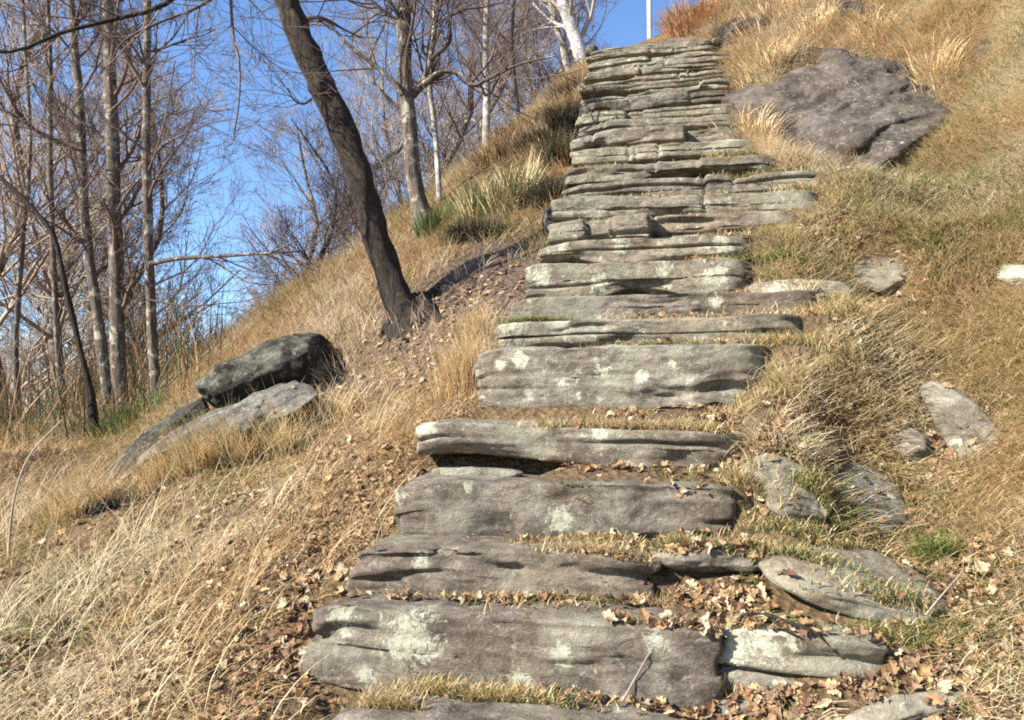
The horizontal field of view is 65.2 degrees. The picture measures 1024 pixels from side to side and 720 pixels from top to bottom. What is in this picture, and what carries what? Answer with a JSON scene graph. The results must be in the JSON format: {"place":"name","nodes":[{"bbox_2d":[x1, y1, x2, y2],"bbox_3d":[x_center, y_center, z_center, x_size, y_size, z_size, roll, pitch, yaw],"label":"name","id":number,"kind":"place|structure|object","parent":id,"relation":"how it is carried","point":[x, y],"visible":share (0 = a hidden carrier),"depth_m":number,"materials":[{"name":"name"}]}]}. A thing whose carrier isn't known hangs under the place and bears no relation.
{"place":"outdoors","nodes":[
{"label":"outdoors","id":0,"kind":"place"},
{"bbox_2d":[0,0,709,408],"label":"sky","id":1,"kind":"structure","parent":0,"point":[625,21],"materials":[{"name":"blue"}]},
{"bbox_2d":[0,0,1023,719],"bbox_3d":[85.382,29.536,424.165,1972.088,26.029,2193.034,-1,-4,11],"label":"hillside","id":2,"kind":"structure","parent":0,"point":[788,602],"depth_m":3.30,"materials":[{"name":"plant"}]},
{"bbox_2d":[0,300,38,416],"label":"bare tree","id":3,"kind":"object","parent":2,"relation":"on","point":[2,342],"visible":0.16,"depth_m":14.15,"materials":[{"name":"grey plant"}]},
{"bbox_2d":[0,0,103,422],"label":"bare tree","id":4,"kind":"object","parent":2,"relation":"on","point":[20,266],"visible":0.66,"depth_m":7.99,"materials":[{"name":"grey plant"}]},
{"bbox_2d":[0,134,122,431],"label":"bare tree","id":5,"kind":"object","parent":2,"relation":"on","point":[91,405],"visible":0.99,"depth_m":6.29,"materials":[{"name":"brown plant"}]},
{"bbox_2d":[0,207,137,417],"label":"bare tree","id":6,"kind":"object","parent":2,"relation":"on","point":[32,328],"visible":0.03,"depth_m":16.05,"materials":[{"name":"grey plant"}]},
{"bbox_2d":[0,211,144,416],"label":"bare tree","id":7,"kind":"object","parent":2,"relation":"on","point":[34,317],"visible":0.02,"depth_m":13.54,"materials":[{"name":"grey plant"}]},
{"bbox_2d":[0,0,167,420],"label":"bare tree","id":8,"kind":"object","parent":2,"relation":"on","point":[4,248],"visible":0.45,"depth_m":8.94,"materials":[{"name":"grey plant"}]},
{"bbox_2d":[0,0,170,418],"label":"bare tree","id":9,"kind":"object","parent":2,"relation":"on","point":[53,266],"visible":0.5,"depth_m":7.58,"materials":[{"name":"grey plant"}]},
{"bbox_2d":[0,72,177,419],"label":"bare tree","id":10,"kind":"object","parent":2,"relation":"on","point":[36,346],"visible":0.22,"depth_m":11.09,"materials":[{"name":"grey plant"}]},
{"bbox_2d":[0,0,182,405],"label":"bare tree","id":11,"kind":"object","parent":2,"relation":"on","point":[95,298],"visible":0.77,"depth_m":7.06,"materials":[{"name":"grey plant"}]},
{"bbox_2d":[0,29,217,396],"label":"bare tree","id":12,"kind":"object","parent":2,"relation":"on","point":[134,232],"visible":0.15,"depth_m":12.79,"materials":[{"name":"grey plant"}]},
{"bbox_2d":[82,474,139,515],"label":"rock","id":13,"kind":"object","parent":2,"relation":"on","point":[101,507],"visible":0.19,"depth_m":3.87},
{"bbox_2d":[79,378,166,438],"bbox_3d":[-3.103,0.395,6.379,0.851,0.549,0.645,-1,-4,11],"label":"broom shrub","id":14,"kind":"object","parent":2,"relation":"on","point":[124,416],"visible":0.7,"depth_m":6.24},
{"bbox_2d":[0,0,263,402],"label":"bare tree","id":15,"kind":"object","parent":2,"relation":"on","point":[49,335],"visible":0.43,"depth_m":9.63,"materials":[{"name":"grey plant"}]},
{"bbox_2d":[0,236,267,449],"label":"undergrowth","id":16,"kind":"object","parent":2,"relation":"on","point":[49,407],"visible":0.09,"depth_m":7.09,"materials":[{"name":"plant"}]},
{"bbox_2d":[1,2,275,377],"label":"bare tree","id":17,"kind":"object","parent":2,"relation":"on","point":[164,206],"visible":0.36,"depth_m":12.34,"materials":[{"name":"grey plant"}]},
{"bbox_2d":[95,397,209,487],"bbox_3d":[-1.954,0.516,4.412,0.762,0.242,0.584,-38,21,-13],"label":"rock","id":18,"kind":"object","parent":2,"relation":"on","point":[201,403],"visible":0.21,"depth_m":4.37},
{"bbox_2d":[39,0,275,408],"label":"bare tree","id":19,"kind":"object","parent":2,"relation":"on","point":[119,294],"visible":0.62,"depth_m":6.95,"materials":[{"name":"grey plant"}]},
{"bbox_2d":[27,33,304,378],"bbox_3d":[-5.787,-0.775,12.815,3.722,9.534,3.608,-2,-4,32],"label":"bare tree","id":20,"kind":"object","parent":2,"relation":"on","point":[181,272],"visible":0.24,"depth_m":12.69,"materials":[{"name":"brown plant"}]},
{"bbox_2d":[137,399,234,471],"bbox_3d":[-1.648,0.398,4.190,0.555,0.440,0.694,-1,-4,11],"label":"broom shrub","id":21,"kind":"object","parent":2,"relation":"on","point":[182,431],"visible":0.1,"depth_m":4.09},
{"bbox_2d":[77,0,358,395],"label":"bare tree","id":22,"kind":"object","parent":2,"relation":"on","point":[148,186],"visible":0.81,"depth_m":6.64,"materials":[{"name":"grey plant"}]},
{"bbox_2d":[0,0,445,341],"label":"bare tree","id":23,"kind":"object","parent":2,"relation":"on","point":[345,137],"visible":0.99,"depth_m":4.47,"materials":[{"name":"brown plant"}]},
{"bbox_2d":[137,380,318,466],"bbox_3d":[-1.446,0.340,4.163,1.031,0.223,0.504,-22,13,2],"label":"rock","id":24,"kind":"object","parent":2,"relation":"on","point":[284,388],"visible":0.48,"depth_m":4.01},
{"bbox_2d":[214,218,302,325],"bbox_3d":[-4.336,0.358,14.143,2.141,5.703,2.984,1,-4,-10],"label":"bare tree","id":25,"kind":"object","parent":2,"relation":"on","point":[257,275],"visible":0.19,"depth_m":14.12,"materials":[{"name":"brown plant"}]},
{"bbox_2d":[194,332,334,407],"bbox_3d":[-1.410,0.182,4.579,0.934,0.440,0.619,-30,-6,19],"label":"boulder","id":26,"kind":"object","parent":2,"relation":"on","point":[298,357],"visible":0.56,"depth_m":4.29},
{"bbox_2d":[200,99,372,291],"bbox_3d":[-3.020,-1.018,11.835,2.266,6.188,3.092,-1,-4,14],"label":"bare tree","id":27,"kind":"object","parent":2,"relation":"on","point":[310,251],"visible":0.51,"depth_m":11.54,"materials":[{"name":"brown plant"}]},
{"bbox_2d":[256,77,402,286],"bbox_3d":[-2.404,-1.238,10.756,2.118,4.881,2.308,1,-6,13],"label":"bare tree","id":28,"kind":"object","parent":2,"relation":"on","point":[333,223],"visible":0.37,"depth_m":10.61,"materials":[{"name":"brown plant"}]},
{"bbox_2d":[242,0,463,243],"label":"bare tree","id":29,"kind":"object","parent":2,"relation":"on","point":[396,153],"visible":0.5,"depth_m":11.09,"materials":[{"name":"brown plant"}]},
{"bbox_2d":[313,87,415,257],"bbox_3d":[-2.785,-0.865,15.646,3.354,8.673,3.655,5,-6,-35],"label":"bare tree","id":30,"kind":"object","parent":2,"relation":"on","point":[385,203],"visible":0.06,"depth_m":15.77,"materials":[{"name":"brown plant"}]},
{"bbox_2d":[286,30,500,260],"bbox_3d":[-2.001,-1.741,12.947,3.805,7.311,2.850,-1,-4,12],"label":"bare tree","id":31,"kind":"object","parent":2,"relation":"on","point":[396,166],"visible":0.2,"depth_m":12.79,"materials":[{"name":"brown plant"}]},
{"bbox_2d":[195,0,616,233],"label":"bare tree","id":32,"kind":"object","parent":2,"relation":"on","point":[403,22],"visible":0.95,"depth_m":6.44,"materials":[{"name":"grey plant"}]},
{"bbox_2d":[373,0,478,202],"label":"bare tree","id":33,"kind":"object","parent":2,"relation":"on","point":[434,117],"visible":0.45,"depth_m":6.88,"materials":[{"name":"grey plant"}]},
{"bbox_2d":[407,197,454,238],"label":"broom shrub","id":34,"kind":"object","parent":2,"relation":"on","point":[423,225],"visible":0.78,"depth_m":6.03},
{"bbox_2d":[395,19,507,196],"bbox_3d":[-0.834,-2.684,15.461,2.936,8.207,4.080,2,-4,-27],"label":"bare tree","id":35,"kind":"object","parent":2,"relation":"on","point":[478,114],"visible":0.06,"depth_m":15.39,"materials":[{"name":"brown plant"}]},
{"bbox_2d":[345,0,561,208],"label":"bare tree","id":36,"kind":"object","parent":2,"relation":"on","point":[470,109],"visible":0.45,"depth_m":12.59,"materials":[{"name":"brown plant"}]},
{"bbox_2d":[431,209,512,246],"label":"dark bush","id":37,"kind":"object","parent":2,"relation":"on","point":[460,232],"visible":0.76,"depth_m":5.32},
{"bbox_2d":[397,0,554,170],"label":"bare tree","id":38,"kind":"object","parent":2,"relation":"on","point":[507,102],"visible":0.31,"depth_m":14.19,"materials":[{"name":"brown plant"}]},
{"bbox_2d":[431,0,546,117],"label":"bare tree","id":39,"kind":"object","parent":2,"relation":"on","point":[514,82],"visible":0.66,"depth_m":9.48,"materials":[{"name":"brown plant"}]},
{"bbox_2d":[431,5,550,152],"bbox_3d":[-0.964,-2.890,20.528,4.248,12.052,4.395,2,-4,-32],"label":"bare tree","id":40,"kind":"object","parent":2,"relation":"on","point":[482,77],"visible":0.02,"depth_m":20.29,"materials":[{"name":"brown plant"}]},
{"bbox_2d":[437,144,551,219],"bbox_3d":[-0.106,-1.344,6.016,0.747,0.693,0.841,3,-5,-44],"label":"broom shrub","id":41,"kind":"object","parent":2,"relation":"on","point":[510,187],"visible":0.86,"depth_m":5.88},
{"bbox_2d":[422,0,570,146],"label":"bare tree","id":42,"kind":"object","parent":2,"relation":"on","point":[486,112],"visible":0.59,"depth_m":9.96,"materials":[{"name":"grey plant"}]},
{"bbox_2d":[463,101,553,170],"bbox_3d":[0.004,-2.171,7.724,0.828,1.008,1.443,-1,-4,11],"label":"heather bush","id":43,"kind":"object","parent":2,"relation":"on","point":[496,147],"visible":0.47,"depth_m":7.40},
{"bbox_2d":[0,3,1023,719],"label":"dead leaves","id":44,"kind":"object","parent":2,"relation":"on","point":[804,695],"depth_m":2.48,"materials":[{"name":"plant"}]},
{"bbox_2d":[924,572,962,616],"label":"fallen twig","id":45,"kind":"object","parent":44,"relation":"on","point":[938,598],"visible":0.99,"depth_m":2.17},
{"bbox_2d":[298,592,726,713],"bbox_3d":[0.012,0.831,2.404,1.242,0.258,0.441,0,-2,13],"label":"stone step","id":46,"kind":"object","parent":2,"relation":"on","point":[367,638],"visible":0.73,"depth_m":2.21,"materials":[{"name":"stone"}]},
{"bbox_2d":[346,532,661,601],"bbox_3d":[-0.004,0.669,2.642,0.979,0.184,0.500,0,-3,10],"label":"stone step","id":47,"kind":"object","parent":46,"relation":"on","point":[394,563],"visible":0.65,"depth_m":2.45,"materials":[{"name":"stone"}]},
{"bbox_2d":[393,472,736,540],"bbox_3d":[0.196,0.515,2.878,1.179,0.214,0.507,0,-3,11],"label":"stone step","id":48,"kind":"object","parent":47,"relation":"on","point":[431,504],"visible":0.81,"depth_m":2.64,"materials":[{"name":"stone"}]},
{"bbox_2d":[431,466,522,476],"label":"packing stone","id":49,"kind":"object","parent":48,"relation":"on","point":[484,471],"visible":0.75,"depth_m":2.98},
{"bbox_2d":[441,0,585,173],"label":"bare tree","id":50,"kind":"object","parent":2,"relation":"on","point":[520,66],"visible":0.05,"depth_m":22.33,"materials":[{"name":"brown plant"}]},
{"bbox_2d":[333,681,696,719],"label":"stone step","id":51,"kind":"object","parent":2,"relation":"on","point":[440,708],"visible":0.33,"depth_m":2.03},
{"bbox_2d":[441,0,596,152],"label":"bare tree","id":52,"kind":"object","parent":2,"relation":"on","point":[530,91],"visible":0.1,"depth_m":16.63,"materials":[{"name":"brown plant"}]},
{"bbox_2d":[459,0,619,126],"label":"bare tree","id":53,"kind":"object","parent":2,"relation":"on","point":[569,51],"visible":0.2,"depth_m":14.76,"materials":[{"name":"brown plant"}]},
{"bbox_2d":[509,112,579,170],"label":"heather bush","id":54,"kind":"object","parent":2,"relation":"on","point":[542,134],"visible":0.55,"depth_m":6.67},
{"bbox_2d":[517,100,583,211],"bbox_3d":[0.392,-1.697,6.452,0.558,1.441,1.994,-1,-4,9],"label":"dark bush","id":55,"kind":"object","parent":2,"relation":"on","point":[553,184],"visible":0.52,"depth_m":5.84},
{"bbox_2d":[542,207,558,233],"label":"edging stone","id":56,"kind":"object","parent":2,"relation":"on","point":[547,220],"visible":0.35,"depth_m":5.07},
{"bbox_2d":[509,0,595,63],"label":"bare tree","id":57,"kind":"object","parent":2,"relation":"on","point":[580,48],"visible":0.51,"depth_m":10.15,"materials":[{"name":"white plant"}]},
{"bbox_2d":[526,67,589,128],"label":"heather bush","id":58,"kind":"object","parent":2,"relation":"on","point":[563,89],"visible":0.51,"depth_m":7.85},
{"bbox_2d":[518,0,604,71],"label":"bare tree","id":59,"kind":"object","parent":2,"relation":"on","point":[564,50],"visible":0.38,"depth_m":10.77,"materials":[{"name":"grey plant"}]},
{"bbox_2d":[513,32,613,111],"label":"bare tree","id":60,"kind":"object","parent":2,"relation":"on","point":[606,44],"visible":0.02,"depth_m":18.88,"materials":[{"name":"grey plant"}]},
{"bbox_2d":[416,418,743,469],"bbox_3d":[0.294,0.314,3.242,1.251,0.164,0.709,0,0,13],"label":"stone step","id":61,"kind":"object","parent":2,"relation":"on","point":[635,448],"visible":0.66,"depth_m":2.91,"materials":[{"name":"stone"}]},
{"bbox_2d":[474,343,771,408],"bbox_3d":[0.498,0.076,3.562,1.289,0.283,0.448,-1,-2,11],"label":"stone step","id":62,"kind":"object","parent":2,"relation":"on","point":[637,376],"visible":0.82,"depth_m":3.37,"materials":[{"name":"stone"}]},
{"bbox_2d":[538,235,748,263],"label":"stone step","id":63,"kind":"object","parent":2,"relation":"on","point":[623,250],"visible":0.52,"depth_m":4.31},
{"bbox_2d":[495,313,803,347],"bbox_3d":[0.645,-0.117,3.746,1.420,0.154,0.423,0,-2,12],"label":"stone step","id":64,"kind":"object","parent":2,"relation":"on","point":[570,334],"visible":0.62,"depth_m":3.57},
{"bbox_2d":[505,289,820,321],"bbox_3d":[0.747,-0.240,3.987,1.524,0.142,0.545,-1,-3,11],"label":"stone step","id":65,"kind":"object","parent":64,"relation":"on","point":[591,307],"visible":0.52,"depth_m":3.73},
{"bbox_2d":[523,258,752,298],"bbox_3d":[0.689,-0.406,4.291,1.214,0.204,0.465,-1,-3,11],"label":"stone step","id":66,"kind":"object","parent":65,"relation":"on","point":[671,277],"visible":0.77,"depth_m":4.09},
{"bbox_2d":[647,0,651,38],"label":"white pole","id":67,"kind":"object","parent":2,"relation":"on","point":[649,17],"depth_m":11.51,"materials":[{"name":"paint"}]},
{"bbox_2d":[594,36,705,51],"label":"stone step","id":68,"kind":"object","parent":2,"relation":"on","point":[676,40],"visible":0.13,"depth_m":8.85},
{"bbox_2d":[586,45,718,72],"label":"stone step","id":69,"kind":"object","parent":2,"relation":"on","point":[652,53],"visible":0.27,"depth_m":8.43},
{"bbox_2d":[588,51,717,71],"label":"stone step","id":70,"kind":"object","parent":2,"relation":"on","point":[620,61],"visible":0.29,"depth_m":8.27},
{"bbox_2d":[575,104,731,132],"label":"stone step","id":71,"kind":"object","parent":2,"relation":"on","point":[586,120],"visible":0.34,"depth_m":6.52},
{"bbox_2d":[579,79,729,106],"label":"stone step","id":72,"kind":"object","parent":2,"relation":"on","point":[710,85],"visible":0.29,"depth_m":7.03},
{"bbox_2d":[578,90,731,116],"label":"stone step","id":73,"kind":"object","parent":2,"relation":"on","point":[675,100],"visible":0.35,"depth_m":6.79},
{"bbox_2d":[579,74,730,101],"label":"stone step","id":74,"kind":"object","parent":2,"relation":"on","point":[611,90],"visible":0.43,"depth_m":7.34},
{"bbox_2d":[584,63,725,85],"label":"stone step","id":75,"kind":"object","parent":2,"relation":"on","point":[625,74],"visible":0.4,"depth_m":7.79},
{"bbox_2d":[590,38,719,55],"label":"stone step","id":76,"kind":"object","parent":2,"relation":"on","point":[700,42],"visible":0.31,"depth_m":8.62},
{"bbox_2d":[570,124,741,151],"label":"stone step","id":77,"kind":"object","parent":2,"relation":"on","point":[654,134],"visible":0.42,"depth_m":5.92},
{"bbox_2d":[586,53,730,75],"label":"stone step","id":78,"kind":"object","parent":2,"relation":"on","point":[702,58],"visible":0.23,"depth_m":7.91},
{"bbox_2d":[578,114,740,137],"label":"stone step","id":79,"kind":"object","parent":2,"relation":"on","point":[690,124],"visible":0.37,"depth_m":6.27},
{"bbox_2d":[592,70,728,86],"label":"stone step","id":80,"kind":"object","parent":2,"relation":"on","point":[665,78],"visible":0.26,"depth_m":7.57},
{"bbox_2d":[569,139,755,167],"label":"stone step","id":81,"kind":"object","parent":2,"relation":"on","point":[643,154],"visible":0.45,"depth_m":5.68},
{"bbox_2d":[565,154,775,187],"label":"stone step","id":82,"kind":"object","parent":2,"relation":"on","point":[703,167],"visible":0.55,"depth_m":5.47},
{"bbox_2d":[548,211,796,245],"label":"stone step","id":83,"kind":"object","parent":2,"relation":"on","point":[643,225],"visible":0.45,"depth_m":4.57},
{"bbox_2d":[535,207,835,668],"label":"soil","id":84,"kind":"structure","parent":2,"relation":"on","point":[664,576],"depth_m":2.86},
{"bbox_2d":[550,190,820,222],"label":"stone step","id":85,"kind":"object","parent":2,"relation":"on","point":[600,207],"visible":0.51,"depth_m":4.81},
{"bbox_2d":[644,0,727,37],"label":"bracken clump","id":86,"kind":"object","parent":2,"relation":"on","point":[679,20],"visible":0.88,"depth_m":9.64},
{"bbox_2d":[562,171,818,197],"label":"stone step","id":87,"kind":"object","parent":2,"relation":"on","point":[757,183],"visible":0.43,"depth_m":5.10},
{"bbox_2d":[648,537,766,572],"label":"flat stone","id":88,"kind":"object","parent":2,"relation":"on","point":[717,560],"visible":0.42,"depth_m":2.33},
{"bbox_2d":[681,5,748,42],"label":"straw tussock","id":89,"kind":"object","parent":2,"relation":"on","point":[708,35],"visible":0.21,"depth_m":8.59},
{"bbox_2d":[697,697,751,719],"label":"dead leaves","id":90,"kind":"object","parent":2,"relation":"on","point":[723,710],"visible":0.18,"depth_m":2.07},
{"bbox_2d":[698,13,772,49],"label":"rock","id":91,"kind":"object","parent":2,"relation":"on","point":[722,30],"visible":0.17,"depth_m":8.34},
{"bbox_2d":[694,95,801,141],"bbox_3d":[1.761,-1.759,5.987,0.866,0.660,0.871,-1,-4,11],"label":"straw tussock","id":92,"kind":"object","parent":2,"relation":"on","point":[761,121],"visible":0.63,"depth_m":5.85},
{"bbox_2d":[723,0,806,41],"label":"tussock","id":93,"kind":"object","parent":2,"relation":"on","point":[763,7],"visible":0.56,"depth_m":8.04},
{"bbox_2d":[720,27,814,87],"bbox_3d":[2.130,-2.593,6.773,0.822,0.683,0.908,2,-4,-29],"label":"straw tussock","id":94,"kind":"object","parent":2,"relation":"on","point":[754,64],"visible":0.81,"depth_m":6.68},
{"bbox_2d":[744,453,831,523],"bbox_3d":[0.924,0.424,2.678,0.244,0.114,0.329,-7,29,-8],"label":"flat stone","id":95,"kind":"object","parent":2,"relation":"on","point":[813,504],"visible":0.64,"depth_m":2.58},
{"bbox_2d":[747,279,851,299],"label":"flat stone","id":96,"kind":"object","parent":2,"relation":"on","point":[767,287],"visible":0.67,"depth_m":3.73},
{"bbox_2d":[717,609,887,689],"bbox_3d":[0.782,0.802,2.201,0.479,0.213,0.322,1,0,15],"label":"flat stone","id":97,"kind":"object","parent":2,"relation":"on","point":[780,650],"visible":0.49,"depth_m":2.07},
{"bbox_2d":[764,612,838,654],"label":"fallen twig","id":98,"kind":"object","parent":97,"relation":"on","point":[767,614],"visible":1,"depth_m":2.06,"materials":[{"name":"wood"}]},
{"bbox_2d":[769,0,845,44],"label":"straw tussock","id":99,"kind":"object","parent":2,"relation":"on","point":[805,23],"visible":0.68,"depth_m":7.39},
{"bbox_2d":[784,118,877,165],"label":"straw tussock","id":100,"kind":"object","parent":2,"relation":"on","point":[832,148],"visible":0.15,"depth_m":5.53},
{"bbox_2d":[721,48,953,172],"bbox_3d":[2.479,-2.015,6.412,1.419,0.588,2.357,-27,40,-9],"label":"rock outcrop","id":101,"kind":"object","parent":2,"relation":"on","point":[840,93],"visible":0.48,"depth_m":5.91,"materials":[{"name":"stone"}]},
{"bbox_2d":[824,0,866,17],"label":"rock","id":102,"kind":"object","parent":2,"relation":"on","point":[859,8],"visible":0.2,"depth_m":7.45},
{"bbox_2d":[758,547,947,625],"bbox_3d":[0.978,0.629,2.315,0.544,0.088,0.359,11,16,3],"label":"flat stone","id":103,"kind":"object","parent":2,"relation":"on","point":[845,602],"visible":0.62,"depth_m":2.21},
{"bbox_2d":[833,463,908,536],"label":"flat stone","id":104,"kind":"object","parent":2,"relation":"on","point":[857,482],"visible":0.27,"depth_m":2.79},
{"bbox_2d":[828,1,919,51],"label":"straw tussock","id":105,"kind":"object","parent":2,"relation":"on","point":[879,30],"visible":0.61,"depth_m":6.89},
{"bbox_2d":[853,257,908,294],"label":"flat stone","id":106,"kind":"object","parent":2,"relation":"on","point":[879,282],"visible":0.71,"depth_m":4.04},
{"bbox_2d":[842,689,962,719],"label":"flat stone","id":107,"kind":"object","parent":2,"relation":"on","point":[907,707],"visible":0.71,"depth_m":1.93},
{"bbox_2d":[885,418,932,461],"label":"flat stone","id":108,"kind":"object","parent":2,"relation":"on","point":[915,439],"visible":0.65,"depth_m":3.03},
{"bbox_2d":[890,27,987,98],"bbox_3d":[3.145,-2.200,6.020,0.847,0.816,0.904,-1,-4,11],"label":"straw tussock","id":109,"kind":"object","parent":2,"relation":"on","point":[933,75],"visible":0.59,"depth_m":5.92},
{"bbox_2d":[919,381,1000,457],"bbox_3d":[1.735,0.259,3.096,0.207,0.493,0.148,-19,-50,6],"label":"flat stone","id":110,"kind":"object","parent":2,"relation":"on","point":[961,409],"visible":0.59,"depth_m":3.06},
{"bbox_2d":[967,40,997,56],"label":"rock","id":111,"kind":"object","parent":2,"relation":"on","point":[984,44],"visible":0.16,"depth_m":5.96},
{"bbox_2d":[993,263,1023,284],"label":"flat stone","id":112,"kind":"object","parent":2,"relation":"on","point":[1008,272],"visible":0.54,"depth_m":3.76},
{"bbox_2d":[272,73,1023,717],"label":"tread grass","id":113,"kind":"structure","parent":0,"point":[458,373],"depth_m":2.55,"materials":[{"name":"plant"}]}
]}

